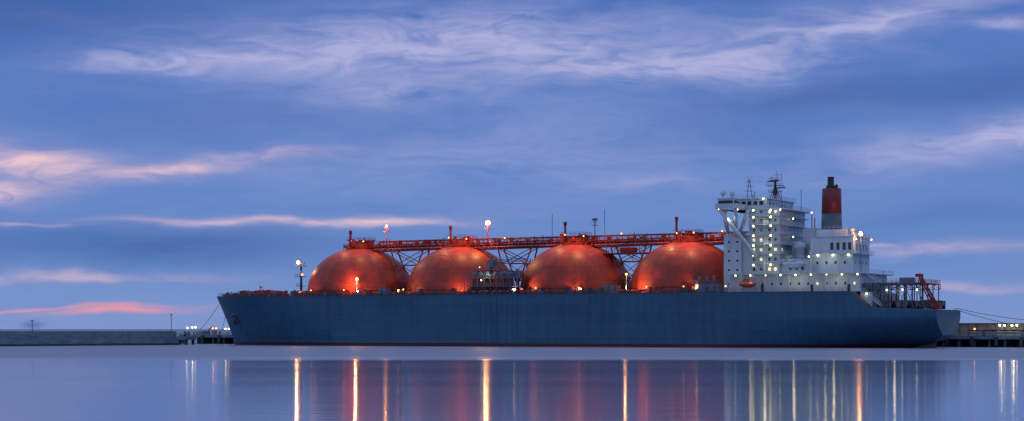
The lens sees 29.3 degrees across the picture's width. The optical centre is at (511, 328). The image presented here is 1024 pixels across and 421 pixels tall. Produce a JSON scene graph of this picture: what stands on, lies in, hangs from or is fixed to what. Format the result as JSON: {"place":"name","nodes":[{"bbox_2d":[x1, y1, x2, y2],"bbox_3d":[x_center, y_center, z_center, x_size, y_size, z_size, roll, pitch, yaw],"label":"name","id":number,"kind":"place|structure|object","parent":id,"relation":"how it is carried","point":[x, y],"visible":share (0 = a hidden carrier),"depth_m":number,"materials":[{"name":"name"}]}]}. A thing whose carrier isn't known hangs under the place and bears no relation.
{"place":"outdoors","nodes":[
{"label":"outdoors","id":0,"kind":"place"},
{"bbox_2d":[0,329,1023,420],"bbox_3d":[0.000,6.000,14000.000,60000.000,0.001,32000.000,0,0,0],"label":"water","id":1,"kind":"structure","parent":0,"point":[209,382],"depth_m":214.53,"materials":[{"name":"blue liquid"}]},
{"bbox_2d":[0,331,177,345],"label":"breakwater","id":2,"kind":"object","parent":1,"relation":"in","point":[54,338],"visible":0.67,"depth_m":692.02,"materials":[{"name":"concrete"}]},
{"bbox_2d":[176,331,195,344],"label":"mooring dolphin","id":3,"kind":"object","parent":1,"relation":"in","point":[185,338],"visible":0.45,"depth_m":735.40,"materials":[{"name":"concrete"}]},
{"bbox_2d":[217,173,959,347],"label":"lng carrier ship","id":4,"kind":"object","parent":1,"relation":"on","point":[778,274],"visible":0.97,"depth_m":643.79,"materials":[{"name":"paint"}]},
{"bbox_2d":[0,0,1023,328],"label":"sky","id":5,"kind":"structure","parent":0,"point":[159,159],"materials":[{"name":"blue"}]},
{"bbox_2d":[179,327,1023,346],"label":"quay","id":6,"kind":"structure","parent":0,"point":[205,337],"depth_m":645.17,"materials":[{"name":"concrete"}]},
{"bbox_2d":[954,309,1023,326],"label":"mooring rope","id":7,"kind":"object","parent":6,"relation":"attached to","point":[986,318],"visible":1,"depth_m":618.08,"materials":[{"name":"grey fabric"}]},
{"bbox_2d":[956,308,1023,319],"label":"mooring rope","id":8,"kind":"object","parent":6,"relation":"attached to","point":[991,315],"visible":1,"depth_m":619.62,"materials":[{"name":"grey fabric"}]},
{"bbox_2d":[968,329,1023,335],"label":"quay pipeline","id":9,"kind":"object","parent":6,"relation":"on","point":[994,331],"visible":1,"depth_m":638.10,"materials":[{"name":"grey metal"}]},
{"bbox_2d":[954,323,1023,335],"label":"pier","id":10,"kind":"structure","parent":0,"point":[963,329],"depth_m":648.40,"materials":[{"name":"grey concrete"}]}
]}

